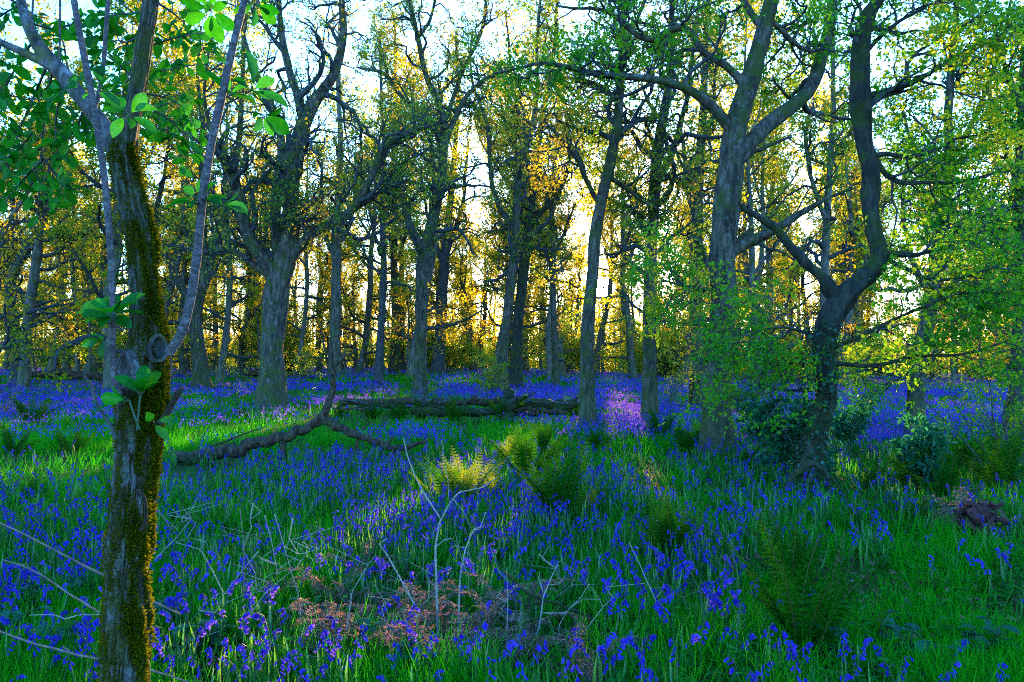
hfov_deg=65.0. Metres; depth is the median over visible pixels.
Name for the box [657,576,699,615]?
dry twig
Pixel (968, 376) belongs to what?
woodland tree
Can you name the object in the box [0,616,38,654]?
bluebell
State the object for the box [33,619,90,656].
nettle
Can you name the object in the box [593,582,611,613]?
bluebell
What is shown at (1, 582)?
bluebell
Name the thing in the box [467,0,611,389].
oak tree
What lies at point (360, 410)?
broken branch
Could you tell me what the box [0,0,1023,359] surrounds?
sky
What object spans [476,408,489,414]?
broken branch
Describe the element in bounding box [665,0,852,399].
woodland tree
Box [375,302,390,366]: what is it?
young tree
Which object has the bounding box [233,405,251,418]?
fern
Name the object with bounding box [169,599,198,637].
bluebell
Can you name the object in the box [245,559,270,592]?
bluebell
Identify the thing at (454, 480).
fern
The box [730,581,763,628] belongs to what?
bluebell
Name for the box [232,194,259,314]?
young tree
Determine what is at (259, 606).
bluebell
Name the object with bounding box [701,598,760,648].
bluebell
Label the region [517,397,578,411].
fallen log
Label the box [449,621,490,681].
bluebell
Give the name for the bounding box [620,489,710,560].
fern
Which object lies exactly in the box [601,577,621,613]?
bluebell
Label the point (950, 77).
oak tree
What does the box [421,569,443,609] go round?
bluebell
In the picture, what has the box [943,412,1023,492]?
fern
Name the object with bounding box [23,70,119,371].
woodland tree
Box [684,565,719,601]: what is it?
dry twig
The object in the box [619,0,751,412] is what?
oak tree
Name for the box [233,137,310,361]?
woodland tree
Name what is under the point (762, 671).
bluebell
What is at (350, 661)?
bluebell
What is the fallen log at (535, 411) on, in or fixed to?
on the ground at (180, 470)
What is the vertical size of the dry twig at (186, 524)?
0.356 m
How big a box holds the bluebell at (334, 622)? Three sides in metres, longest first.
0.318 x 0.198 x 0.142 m
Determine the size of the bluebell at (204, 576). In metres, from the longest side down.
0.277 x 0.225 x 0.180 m
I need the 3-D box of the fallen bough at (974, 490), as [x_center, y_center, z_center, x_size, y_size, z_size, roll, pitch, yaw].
[4.419,1.633,8.211,0.766,0.348,0.098,0,-2,0]
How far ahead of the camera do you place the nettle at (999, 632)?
4.19 m
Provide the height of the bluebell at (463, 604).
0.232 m
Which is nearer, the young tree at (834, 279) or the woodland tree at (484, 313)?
the young tree at (834, 279)
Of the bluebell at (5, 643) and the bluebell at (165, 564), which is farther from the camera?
the bluebell at (165, 564)
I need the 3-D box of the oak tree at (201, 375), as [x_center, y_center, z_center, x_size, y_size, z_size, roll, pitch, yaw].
[-14.139,-7.410,36.453,7.319,19.893,6.174,-1,-2,36]
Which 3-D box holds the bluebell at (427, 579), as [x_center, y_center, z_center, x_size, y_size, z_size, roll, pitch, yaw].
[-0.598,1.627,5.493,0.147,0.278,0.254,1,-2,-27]
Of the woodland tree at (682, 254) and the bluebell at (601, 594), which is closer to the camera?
the bluebell at (601, 594)
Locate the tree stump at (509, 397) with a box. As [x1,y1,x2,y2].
[493,387,527,423]
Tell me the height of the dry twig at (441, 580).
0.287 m
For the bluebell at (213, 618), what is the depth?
4.33 m
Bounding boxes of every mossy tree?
[0,0,288,681]
[658,0,1023,492]
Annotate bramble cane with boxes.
[0,522,179,614]
[0,630,188,681]
[3,559,101,614]
[37,614,99,618]
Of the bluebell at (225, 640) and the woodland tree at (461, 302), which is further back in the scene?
the woodland tree at (461, 302)
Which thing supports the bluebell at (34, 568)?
on the ground at (180, 470)
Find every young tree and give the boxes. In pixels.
[34,285,55,365]
[51,272,82,337]
[63,218,104,372]
[117,271,128,348]
[231,294,242,365]
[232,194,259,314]
[242,221,268,377]
[300,248,343,370]
[322,226,356,371]
[351,252,373,342]
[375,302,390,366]
[386,246,432,366]
[391,239,414,328]
[401,251,415,350]
[545,241,577,322]
[556,283,572,336]
[605,283,618,371]
[641,234,673,330]
[734,256,743,380]
[764,243,791,341]
[814,256,855,384]
[815,230,840,354]
[930,203,970,388]
[935,250,977,382]
[937,281,948,379]
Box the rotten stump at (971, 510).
[948,499,1010,541]
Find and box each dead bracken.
[0,392,40,420]
[238,561,303,599]
[238,598,347,670]
[280,565,404,611]
[291,600,418,666]
[309,614,384,661]
[317,536,404,578]
[319,603,447,665]
[366,612,514,676]
[379,580,484,647]
[425,596,511,665]
[431,581,594,673]
[466,572,573,630]
[480,610,578,674]
[524,616,649,681]
[899,486,1010,529]
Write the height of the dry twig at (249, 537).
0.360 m
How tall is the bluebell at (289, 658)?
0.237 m
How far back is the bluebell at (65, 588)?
4.94 m
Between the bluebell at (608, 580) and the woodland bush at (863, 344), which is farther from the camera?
the woodland bush at (863, 344)
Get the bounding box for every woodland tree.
[0,1,106,399]
[0,75,109,390]
[0,102,16,266]
[0,191,55,352]
[0,192,53,369]
[0,273,28,358]
[1,208,57,370]
[7,145,95,369]
[14,0,224,396]
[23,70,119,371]
[27,148,99,370]
[33,221,77,362]
[33,246,69,369]
[50,152,127,333]
[68,178,124,334]
[101,1,241,352]
[120,160,180,317]
[149,159,221,378]
[151,148,225,373]
[157,169,212,370]
[162,178,240,361]
[163,0,282,384]
[174,169,251,372]
[204,282,223,343]
[209,130,281,373]
[209,266,243,362]
[213,137,276,368]
[217,267,243,365]
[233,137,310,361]
[240,263,262,363]
[258,58,360,373]
[289,234,315,365]
[290,166,364,372]
[299,292,326,359]
[308,251,349,362]
[311,177,379,360]
[317,266,361,367]
[323,76,413,373]
[325,214,364,363]
[326,230,376,370]
[353,124,435,372]
[354,243,406,368]
[355,282,389,367]
[359,280,379,368]
[365,244,414,351]
[367,45,487,378]
[385,274,414,364]
[411,202,467,358]
[413,188,465,341]
[427,242,458,361]
[433,193,491,369]
[447,189,498,367]
[447,243,482,369]
[447,292,460,357]
[455,264,479,366]
[457,51,571,374]
[457,200,504,370]
[463,125,548,367]
[473,178,543,374]
[484,190,539,363]
[487,239,516,368]
[502,256,548,370]
[506,115,625,380]
[515,262,549,369]
[524,144,589,378]
[528,246,568,349]
[558,227,585,371]
[558,227,588,373]
[566,99,691,380]
[567,172,640,375]
[585,252,619,374]
[608,179,643,368]
[608,285,636,372]
[608,308,634,370]
[641,223,705,375]
[657,258,673,368]
[660,46,785,379]
[661,76,719,379]
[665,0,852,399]
[667,216,710,325]
[669,193,711,356]
[705,145,799,381]
[707,0,816,388]
[733,230,764,378]
[735,247,762,376]
[736,58,845,384]
[757,175,813,376]
[762,243,794,329]
[779,209,836,382]
[781,194,819,377]
[795,293,814,330]
[796,130,914,385]
[799,69,922,388]
[800,70,902,384]
[805,251,834,324]
[806,181,887,384]
[808,179,900,375]
[859,220,893,341]
[863,264,891,355]
[871,260,915,376]
[876,282,895,358]
[882,283,918,376]
[889,164,964,357]
[900,258,944,376]
[903,173,967,381]
[910,289,945,372]
[946,325,958,375]
[947,33,1020,371]
[950,175,1006,383]
[957,323,972,378]
[962,101,1014,322]
[968,207,1007,379]
[980,252,1012,345]
[988,152,1010,363]
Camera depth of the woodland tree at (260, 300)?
67.23 m
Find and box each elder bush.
[729,391,840,474]
[744,404,778,444]
[791,388,881,463]
[885,411,956,493]
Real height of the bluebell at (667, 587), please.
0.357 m
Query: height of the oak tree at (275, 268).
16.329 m
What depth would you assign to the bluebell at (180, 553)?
5.61 m
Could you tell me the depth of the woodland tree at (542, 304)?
80.39 m
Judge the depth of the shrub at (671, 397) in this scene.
24.99 m
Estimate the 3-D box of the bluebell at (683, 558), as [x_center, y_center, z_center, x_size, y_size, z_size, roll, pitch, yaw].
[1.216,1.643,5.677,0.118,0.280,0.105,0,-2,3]
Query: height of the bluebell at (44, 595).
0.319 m
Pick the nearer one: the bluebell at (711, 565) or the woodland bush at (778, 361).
the bluebell at (711, 565)
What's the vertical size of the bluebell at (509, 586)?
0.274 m
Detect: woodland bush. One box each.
[34,337,81,369]
[63,327,88,370]
[71,295,189,372]
[169,319,206,371]
[172,339,220,369]
[204,331,240,365]
[207,340,235,367]
[231,304,318,373]
[240,296,327,373]
[346,340,386,368]
[384,336,406,367]
[400,319,460,369]
[427,323,480,372]
[460,326,510,369]
[533,323,597,375]
[609,338,642,374]
[616,320,689,379]
[621,323,704,378]
[742,347,796,379]
[749,327,804,379]
[788,328,883,380]
[791,340,811,377]
[868,336,909,378]
[914,335,949,376]
[942,326,990,376]
[956,340,1005,380]
[965,338,1009,379]
[977,346,1009,383]
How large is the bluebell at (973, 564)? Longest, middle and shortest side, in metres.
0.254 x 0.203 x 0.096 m
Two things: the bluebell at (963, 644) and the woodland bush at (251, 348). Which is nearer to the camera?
the bluebell at (963, 644)
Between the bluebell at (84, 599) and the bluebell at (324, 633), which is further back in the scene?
the bluebell at (84, 599)
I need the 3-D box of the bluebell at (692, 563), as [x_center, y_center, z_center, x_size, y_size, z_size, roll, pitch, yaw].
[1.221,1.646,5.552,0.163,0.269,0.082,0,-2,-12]
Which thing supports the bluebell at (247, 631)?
on the ground at (180, 470)
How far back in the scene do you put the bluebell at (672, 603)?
4.83 m
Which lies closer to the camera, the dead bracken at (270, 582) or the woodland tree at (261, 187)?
the dead bracken at (270, 582)
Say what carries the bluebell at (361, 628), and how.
on the ground at (180, 470)
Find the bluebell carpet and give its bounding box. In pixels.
[0,366,1023,681]
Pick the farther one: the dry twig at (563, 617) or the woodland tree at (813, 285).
the woodland tree at (813, 285)
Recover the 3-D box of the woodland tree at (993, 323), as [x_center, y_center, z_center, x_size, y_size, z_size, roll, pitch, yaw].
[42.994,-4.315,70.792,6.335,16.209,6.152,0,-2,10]
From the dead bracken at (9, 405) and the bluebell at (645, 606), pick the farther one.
the dead bracken at (9, 405)
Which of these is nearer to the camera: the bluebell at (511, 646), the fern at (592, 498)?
the bluebell at (511, 646)
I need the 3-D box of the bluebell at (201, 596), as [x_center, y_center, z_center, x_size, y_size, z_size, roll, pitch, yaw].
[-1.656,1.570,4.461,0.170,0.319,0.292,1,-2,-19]
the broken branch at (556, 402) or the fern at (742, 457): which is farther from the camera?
the broken branch at (556, 402)
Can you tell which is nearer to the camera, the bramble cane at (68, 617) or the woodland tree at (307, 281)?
the bramble cane at (68, 617)
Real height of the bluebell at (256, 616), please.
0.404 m
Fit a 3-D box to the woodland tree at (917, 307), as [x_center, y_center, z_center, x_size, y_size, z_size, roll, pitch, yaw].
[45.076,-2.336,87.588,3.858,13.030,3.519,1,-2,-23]
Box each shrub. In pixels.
[215,351,325,405]
[284,343,325,375]
[470,349,510,396]
[659,357,699,407]
[672,416,699,445]
[898,348,1023,475]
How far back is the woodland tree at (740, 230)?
55.18 m
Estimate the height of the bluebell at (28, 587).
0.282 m
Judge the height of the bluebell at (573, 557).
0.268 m
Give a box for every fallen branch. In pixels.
[175,340,426,464]
[482,571,614,631]
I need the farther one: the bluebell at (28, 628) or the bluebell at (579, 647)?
the bluebell at (28, 628)
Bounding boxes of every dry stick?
[379,538,437,638]
[528,566,588,649]
[629,542,662,626]
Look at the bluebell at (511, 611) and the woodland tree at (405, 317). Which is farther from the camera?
the woodland tree at (405, 317)
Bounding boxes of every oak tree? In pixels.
[0,1,112,382]
[47,40,129,372]
[98,0,464,413]
[146,3,265,390]
[299,0,379,379]
[331,17,433,387]
[344,0,539,396]
[368,8,425,373]
[408,28,496,376]
[432,0,573,392]
[460,0,893,458]
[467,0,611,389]
[487,0,714,432]
[520,12,597,387]
[530,0,770,419]
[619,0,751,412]
[756,0,913,308]
[801,0,1023,435]
[937,0,1023,444]
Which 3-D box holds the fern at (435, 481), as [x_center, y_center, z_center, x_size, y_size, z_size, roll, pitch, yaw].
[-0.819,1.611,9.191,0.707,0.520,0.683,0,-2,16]
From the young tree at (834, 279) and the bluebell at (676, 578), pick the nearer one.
the bluebell at (676, 578)
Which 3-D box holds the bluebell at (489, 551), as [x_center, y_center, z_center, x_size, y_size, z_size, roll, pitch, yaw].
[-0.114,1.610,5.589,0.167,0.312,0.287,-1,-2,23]
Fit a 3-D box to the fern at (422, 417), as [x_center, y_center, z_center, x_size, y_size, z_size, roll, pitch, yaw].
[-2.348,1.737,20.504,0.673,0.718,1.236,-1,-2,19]
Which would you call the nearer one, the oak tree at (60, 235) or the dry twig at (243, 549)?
the dry twig at (243, 549)
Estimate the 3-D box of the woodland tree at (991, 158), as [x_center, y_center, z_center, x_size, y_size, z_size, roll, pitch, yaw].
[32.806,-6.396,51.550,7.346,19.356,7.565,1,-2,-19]
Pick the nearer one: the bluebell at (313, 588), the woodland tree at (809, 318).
the bluebell at (313, 588)
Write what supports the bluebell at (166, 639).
on the ground at (180, 470)
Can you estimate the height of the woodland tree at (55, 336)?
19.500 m
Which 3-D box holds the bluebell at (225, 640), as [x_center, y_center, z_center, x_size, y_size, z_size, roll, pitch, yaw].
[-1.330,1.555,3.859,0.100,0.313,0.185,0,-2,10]
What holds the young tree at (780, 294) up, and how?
on the ground at (180, 470)
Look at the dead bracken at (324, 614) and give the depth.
4.46 m
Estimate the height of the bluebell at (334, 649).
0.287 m
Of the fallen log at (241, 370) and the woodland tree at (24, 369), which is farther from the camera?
the fallen log at (241, 370)
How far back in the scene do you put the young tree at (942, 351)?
74.25 m
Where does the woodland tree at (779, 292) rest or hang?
on the ground at (180, 470)
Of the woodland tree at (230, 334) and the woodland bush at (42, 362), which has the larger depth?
the woodland tree at (230, 334)
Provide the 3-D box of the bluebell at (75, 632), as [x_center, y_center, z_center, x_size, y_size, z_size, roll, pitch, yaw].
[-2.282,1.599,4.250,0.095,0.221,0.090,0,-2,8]
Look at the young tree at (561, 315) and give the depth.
84.52 m
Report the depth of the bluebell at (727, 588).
5.29 m
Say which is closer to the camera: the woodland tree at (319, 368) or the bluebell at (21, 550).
the bluebell at (21, 550)
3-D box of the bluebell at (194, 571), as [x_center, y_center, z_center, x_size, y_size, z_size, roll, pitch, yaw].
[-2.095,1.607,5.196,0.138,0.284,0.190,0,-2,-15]
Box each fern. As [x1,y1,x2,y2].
[0,423,40,459]
[3,468,54,504]
[6,392,75,425]
[43,425,98,458]
[89,469,111,504]
[155,496,197,527]
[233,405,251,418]
[332,395,352,421]
[352,393,385,422]
[379,392,418,423]
[402,456,474,496]
[406,396,434,421]
[411,445,511,503]
[441,392,476,424]
[459,467,510,502]
[476,386,528,418]
[476,423,577,482]
[489,432,530,464]
[508,437,591,528]
[523,417,567,459]
[561,395,578,420]
[572,479,614,515]
[582,417,614,453]
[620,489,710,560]
[637,403,682,439]
[670,423,699,453]
[707,505,877,666]
[716,441,763,466]
[735,501,832,591]
[751,434,773,448]
[840,489,878,533]
[841,449,915,496]
[853,439,946,491]
[858,481,950,526]
[903,445,978,500]
[937,429,992,473]
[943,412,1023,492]
[949,427,1022,466]
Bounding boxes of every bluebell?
[0,568,29,609]
[0,580,17,620]
[0,588,28,625]
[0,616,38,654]
[0,621,31,681]
[2,570,30,607]
[3,563,31,619]
[5,597,39,629]
[9,573,39,608]
[15,565,41,598]
[16,547,40,583]
[16,633,64,680]
[17,582,26,609]
[20,622,62,653]
[23,654,60,681]
[26,632,68,681]
[27,558,70,597]
[30,565,66,597]
[31,576,63,617]
[31,635,63,667]
[32,585,67,628]
[35,558,72,592]
[40,610,66,626]
[42,605,72,631]
[43,583,67,616]
[44,540,74,588]
[48,612,70,644]
[56,567,79,597]
[60,561,92,597]
[62,563,103,595]
[62,628,83,664]
[63,564,94,600]
[65,596,97,623]
[70,564,86,587]
[72,626,83,648]
[73,602,100,639]
[75,549,91,581]
[76,622,98,671]
[76,637,97,681]
[77,546,101,597]
[77,618,99,667]
[81,615,99,647]
[88,553,103,594]
[95,586,103,617]
[149,554,161,585]
[151,642,173,681]
[152,625,191,681]
[153,601,161,626]
[157,566,175,605]
[157,598,197,649]
[158,609,197,668]
[160,551,204,594]
[161,655,174,681]
[163,562,193,591]
[164,593,192,636]
[167,551,184,586]
[167,563,195,589]
[167,626,216,677]
[169,541,202,580]
[169,591,191,625]
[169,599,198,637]
[169,619,216,680]
[171,574,182,599]
[175,567,199,599]
[177,581,197,623]
[181,563,206,606]
[183,573,208,611]
[196,593,229,648]
[198,559,226,594]
[199,609,225,647]
[204,588,222,640]
[205,612,235,657]
[207,551,246,597]
[207,554,229,605]
[210,578,240,624]
[218,653,273,681]
[220,579,243,614]
[221,637,246,681]
[229,572,245,607]
[235,595,254,644]
[235,644,271,681]
[237,585,273,636]
[238,563,270,593]
[238,610,271,673]
[239,558,250,581]
[239,575,257,608]
[239,580,266,634]
[239,624,277,657]
[239,645,286,681]
[242,547,280,580]
[242,591,275,635]
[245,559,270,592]
[247,639,271,681]
[250,650,273,681]
[251,612,277,681]
[258,629,281,665]
[260,585,297,642]
[263,624,314,681]
[269,607,289,651]
[278,651,296,681]
[286,567,311,597]
[289,628,329,681]
[299,553,322,601]
[302,663,331,681]
[317,553,349,592]
[319,638,364,681]
[320,560,354,603]
[321,618,348,678]
[323,642,357,681]
[325,614,352,649]
[326,653,356,675]
[333,566,338,592]
[334,621,372,665]
[345,566,380,604]
[350,555,359,590]
[356,563,389,612]
[356,597,391,632]
[359,620,399,661]
[360,558,384,595]
[374,556,397,605]
[378,603,425,662]
[380,642,413,676]
[386,654,404,681]
[388,629,424,678]
[392,594,420,614]
[398,571,414,613]
[400,620,424,673]
[409,646,430,675]
[412,559,440,595]
[412,564,435,604]
[418,577,442,610]
[420,636,455,681]
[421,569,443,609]
[433,567,451,598]
[433,669,451,681]
[446,562,470,590]
[448,637,477,681]
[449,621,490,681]
[451,633,495,667]
[453,559,469,594]
[456,585,470,616]
[464,558,500,613]
[464,563,483,590]
[464,629,484,659]
[466,645,483,681]
[467,600,491,641]
[474,640,518,681]
[476,548,503,587]
[484,567,522,598]
[486,547,526,586]
[491,584,536,639]
[491,640,514,680]
[493,586,509,629]
[494,580,535,625]
[496,583,515,625]
[502,567,526,584]
[506,608,530,647]
[506,630,542,679]
[509,569,534,594]
[531,580,565,632]
[544,644,577,681]
[550,560,565,593]
[553,623,580,668]
[556,560,589,604]
[561,560,579,594]
[562,556,597,594]
[563,567,585,601]
[568,554,589,588]
[572,631,617,681]
[574,637,609,681]
[580,551,616,594]
[581,572,595,612]
[585,578,615,624]
[585,599,638,657]
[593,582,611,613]
[596,644,628,681]
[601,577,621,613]
[604,558,629,614]
[604,594,628,647]
[609,635,646,681]
[613,565,633,609]
[615,631,632,665]
[616,542,647,590]
[617,634,664,681]
[618,652,653,681]
[621,580,642,621]
[624,590,646,631]
[624,594,673,635]
[627,558,651,595]
[627,636,667,681]
[630,571,660,605]
[631,588,665,622]
[634,563,676,600]
[634,576,663,616]
[636,564,651,596]
[647,586,679,624]
[647,599,666,639]
[649,545,675,590]
[650,551,681,586]
[652,562,696,610]
[653,553,679,595]
[654,604,691,655]
[656,583,673,643]
[659,548,682,585]
[661,566,682,600]
[661,624,700,671]
[662,555,687,587]
[663,582,694,615]
[673,621,712,681]
[676,553,693,589]
[676,565,694,605]
[680,560,700,593]
[680,581,718,623]
[680,598,716,645]
[681,580,710,612]
[683,560,732,599]
[685,591,728,630]
[693,589,740,625]
[693,596,740,647]
[695,577,732,625]
[696,568,731,601]
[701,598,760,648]
[702,587,737,625]
[704,558,731,597]
[708,631,729,663]
[714,554,743,592]
[715,557,739,583]
[716,627,759,669]
[717,590,746,633]
[719,570,753,602]
[720,577,735,598]
[720,597,767,652]
[722,632,756,677]
[726,563,746,596]
[729,623,786,679]
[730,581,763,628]
[738,665,761,681]
[739,661,773,681]
[754,599,782,627]
[754,630,788,681]
[771,639,811,681]
[779,646,817,679]
[801,641,826,681]
[810,644,858,681]
[837,632,856,667]
[849,636,872,681]
[850,645,889,679]
[910,670,954,681]
[927,555,949,595]
[933,638,969,678]
[964,553,992,590]
[975,558,1013,612]
[1000,552,1023,598]
[1011,595,1023,624]
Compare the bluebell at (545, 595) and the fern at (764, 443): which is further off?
the fern at (764, 443)
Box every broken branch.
[332,408,364,411]
[337,399,367,404]
[415,399,442,409]
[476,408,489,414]
[515,406,533,410]
[541,401,570,404]
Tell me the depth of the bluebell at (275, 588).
4.58 m
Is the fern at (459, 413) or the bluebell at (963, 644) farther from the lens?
the fern at (459, 413)
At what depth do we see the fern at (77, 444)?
13.67 m
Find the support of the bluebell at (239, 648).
on the ground at (180, 470)
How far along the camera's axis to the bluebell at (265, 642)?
3.85 m
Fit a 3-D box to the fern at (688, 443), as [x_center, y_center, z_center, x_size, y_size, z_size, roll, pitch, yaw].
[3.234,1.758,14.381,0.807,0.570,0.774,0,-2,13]
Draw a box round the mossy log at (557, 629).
[554,626,588,650]
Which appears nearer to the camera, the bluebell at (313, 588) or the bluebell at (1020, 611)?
the bluebell at (1020, 611)
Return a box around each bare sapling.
[403,438,496,644]
[451,512,485,649]
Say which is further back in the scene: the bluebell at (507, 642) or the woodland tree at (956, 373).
the woodland tree at (956, 373)
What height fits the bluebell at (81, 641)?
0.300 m
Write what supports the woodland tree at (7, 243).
on the ground at (180, 470)
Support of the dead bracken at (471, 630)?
on the ground at (180, 470)
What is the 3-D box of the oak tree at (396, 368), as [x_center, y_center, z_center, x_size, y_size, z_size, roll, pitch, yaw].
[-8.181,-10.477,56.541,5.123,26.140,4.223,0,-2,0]
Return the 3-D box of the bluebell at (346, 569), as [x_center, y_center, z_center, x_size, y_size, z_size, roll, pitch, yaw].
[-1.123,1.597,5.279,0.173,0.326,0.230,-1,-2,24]
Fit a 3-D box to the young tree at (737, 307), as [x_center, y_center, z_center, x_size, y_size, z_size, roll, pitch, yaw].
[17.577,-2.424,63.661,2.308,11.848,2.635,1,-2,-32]
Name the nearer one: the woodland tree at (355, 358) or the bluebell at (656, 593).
the bluebell at (656, 593)
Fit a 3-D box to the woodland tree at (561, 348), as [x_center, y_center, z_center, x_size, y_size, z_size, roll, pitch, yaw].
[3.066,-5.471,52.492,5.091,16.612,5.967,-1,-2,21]
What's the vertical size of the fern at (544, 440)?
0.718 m
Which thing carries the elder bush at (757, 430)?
on the ground at (180, 470)
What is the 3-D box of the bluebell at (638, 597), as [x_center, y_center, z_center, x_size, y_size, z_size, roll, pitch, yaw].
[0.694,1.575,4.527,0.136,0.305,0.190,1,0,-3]
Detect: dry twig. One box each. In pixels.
[154,497,219,559]
[154,502,193,541]
[176,526,223,594]
[198,552,257,612]
[216,585,260,610]
[222,520,287,560]
[226,509,271,601]
[232,569,288,608]
[238,499,268,591]
[242,525,339,623]
[247,585,294,636]
[257,515,295,575]
[274,514,300,624]
[285,518,318,554]
[299,536,327,589]
[323,543,375,628]
[367,584,388,634]
[382,575,429,606]
[410,562,476,601]
[455,533,482,606]
[497,567,507,639]
[525,558,577,591]
[538,548,558,567]
[546,562,593,605]
[552,599,600,650]
[586,575,644,628]
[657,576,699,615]
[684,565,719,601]
[722,526,740,584]
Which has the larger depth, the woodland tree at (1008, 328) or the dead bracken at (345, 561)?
the woodland tree at (1008, 328)
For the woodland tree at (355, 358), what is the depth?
66.46 m
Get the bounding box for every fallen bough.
[783,460,854,504]
[907,484,981,514]
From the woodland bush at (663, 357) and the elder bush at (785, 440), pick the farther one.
the woodland bush at (663, 357)
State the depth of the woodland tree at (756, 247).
68.30 m
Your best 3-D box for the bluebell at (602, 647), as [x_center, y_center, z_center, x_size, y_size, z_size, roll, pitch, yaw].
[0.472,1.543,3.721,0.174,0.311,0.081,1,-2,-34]
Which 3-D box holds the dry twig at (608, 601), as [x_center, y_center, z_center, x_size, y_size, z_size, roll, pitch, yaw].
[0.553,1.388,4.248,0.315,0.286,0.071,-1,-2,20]
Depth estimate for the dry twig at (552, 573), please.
5.48 m
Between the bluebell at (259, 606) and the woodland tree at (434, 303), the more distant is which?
the woodland tree at (434, 303)
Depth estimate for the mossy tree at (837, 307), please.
10.24 m
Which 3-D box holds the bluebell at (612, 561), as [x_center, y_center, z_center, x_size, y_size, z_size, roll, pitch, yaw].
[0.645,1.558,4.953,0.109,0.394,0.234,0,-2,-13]
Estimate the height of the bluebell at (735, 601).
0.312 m
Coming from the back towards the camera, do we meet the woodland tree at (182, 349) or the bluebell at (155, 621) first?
the woodland tree at (182, 349)
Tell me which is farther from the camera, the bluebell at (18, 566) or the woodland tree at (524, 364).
the woodland tree at (524, 364)
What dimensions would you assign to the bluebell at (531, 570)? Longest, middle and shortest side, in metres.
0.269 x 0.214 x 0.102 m
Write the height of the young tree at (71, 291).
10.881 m
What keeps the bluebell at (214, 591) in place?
on the ground at (180, 470)
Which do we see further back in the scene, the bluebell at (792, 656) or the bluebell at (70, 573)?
the bluebell at (70, 573)
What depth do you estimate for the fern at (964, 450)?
11.56 m
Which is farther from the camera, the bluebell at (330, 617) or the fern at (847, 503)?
the fern at (847, 503)
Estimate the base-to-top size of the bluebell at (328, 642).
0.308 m
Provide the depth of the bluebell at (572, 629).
4.13 m
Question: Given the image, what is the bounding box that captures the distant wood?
[0,280,983,374]
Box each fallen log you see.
[31,368,102,381]
[226,366,313,379]
[340,396,498,406]
[344,394,477,408]
[411,406,496,416]
[515,407,567,416]
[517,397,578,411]
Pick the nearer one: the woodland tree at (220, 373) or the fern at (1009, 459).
the fern at (1009, 459)
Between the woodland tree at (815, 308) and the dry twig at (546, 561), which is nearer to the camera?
the dry twig at (546, 561)
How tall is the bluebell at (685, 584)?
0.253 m
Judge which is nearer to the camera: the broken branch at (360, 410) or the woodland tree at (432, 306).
the broken branch at (360, 410)
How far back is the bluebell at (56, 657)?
3.73 m
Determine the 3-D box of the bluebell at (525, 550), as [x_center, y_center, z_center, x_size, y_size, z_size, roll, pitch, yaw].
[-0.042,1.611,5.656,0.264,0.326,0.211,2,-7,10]
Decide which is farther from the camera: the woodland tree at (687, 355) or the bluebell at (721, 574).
the woodland tree at (687, 355)
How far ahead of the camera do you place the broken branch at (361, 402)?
19.80 m
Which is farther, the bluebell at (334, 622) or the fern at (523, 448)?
the fern at (523, 448)
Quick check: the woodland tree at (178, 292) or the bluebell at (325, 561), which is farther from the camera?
the woodland tree at (178, 292)
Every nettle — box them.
[0,560,42,592]
[0,605,51,642]
[14,580,54,618]
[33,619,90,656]
[57,569,96,612]
[151,591,193,630]
[171,609,235,659]
[287,595,334,633]
[386,633,442,680]
[792,618,856,661]
[879,609,959,657]
[954,616,1020,659]
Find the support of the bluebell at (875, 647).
on the ground at (180, 470)
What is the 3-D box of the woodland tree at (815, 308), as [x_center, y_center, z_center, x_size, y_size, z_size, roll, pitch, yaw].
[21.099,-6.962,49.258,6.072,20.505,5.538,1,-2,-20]
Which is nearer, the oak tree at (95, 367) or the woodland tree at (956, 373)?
the oak tree at (95, 367)
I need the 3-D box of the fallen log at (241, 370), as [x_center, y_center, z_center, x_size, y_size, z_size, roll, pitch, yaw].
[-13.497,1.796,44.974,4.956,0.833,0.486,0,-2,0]
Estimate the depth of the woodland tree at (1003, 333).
54.98 m
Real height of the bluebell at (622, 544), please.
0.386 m
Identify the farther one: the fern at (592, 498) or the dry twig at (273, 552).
the fern at (592, 498)
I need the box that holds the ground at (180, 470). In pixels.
[0,366,1023,681]
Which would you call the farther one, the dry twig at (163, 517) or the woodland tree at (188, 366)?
the woodland tree at (188, 366)
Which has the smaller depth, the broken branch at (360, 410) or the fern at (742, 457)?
the fern at (742, 457)
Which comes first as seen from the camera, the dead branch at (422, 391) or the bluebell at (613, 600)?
the bluebell at (613, 600)
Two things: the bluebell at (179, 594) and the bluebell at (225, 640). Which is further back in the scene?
the bluebell at (179, 594)
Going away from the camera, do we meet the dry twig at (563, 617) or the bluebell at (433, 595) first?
the dry twig at (563, 617)
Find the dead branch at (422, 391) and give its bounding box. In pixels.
[414,368,427,405]
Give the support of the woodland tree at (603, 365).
on the ground at (180, 470)
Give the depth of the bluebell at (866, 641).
3.88 m
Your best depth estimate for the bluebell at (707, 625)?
3.89 m
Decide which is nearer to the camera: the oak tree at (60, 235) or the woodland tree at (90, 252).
the oak tree at (60, 235)
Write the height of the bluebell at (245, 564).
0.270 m
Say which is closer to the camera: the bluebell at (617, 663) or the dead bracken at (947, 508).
the bluebell at (617, 663)

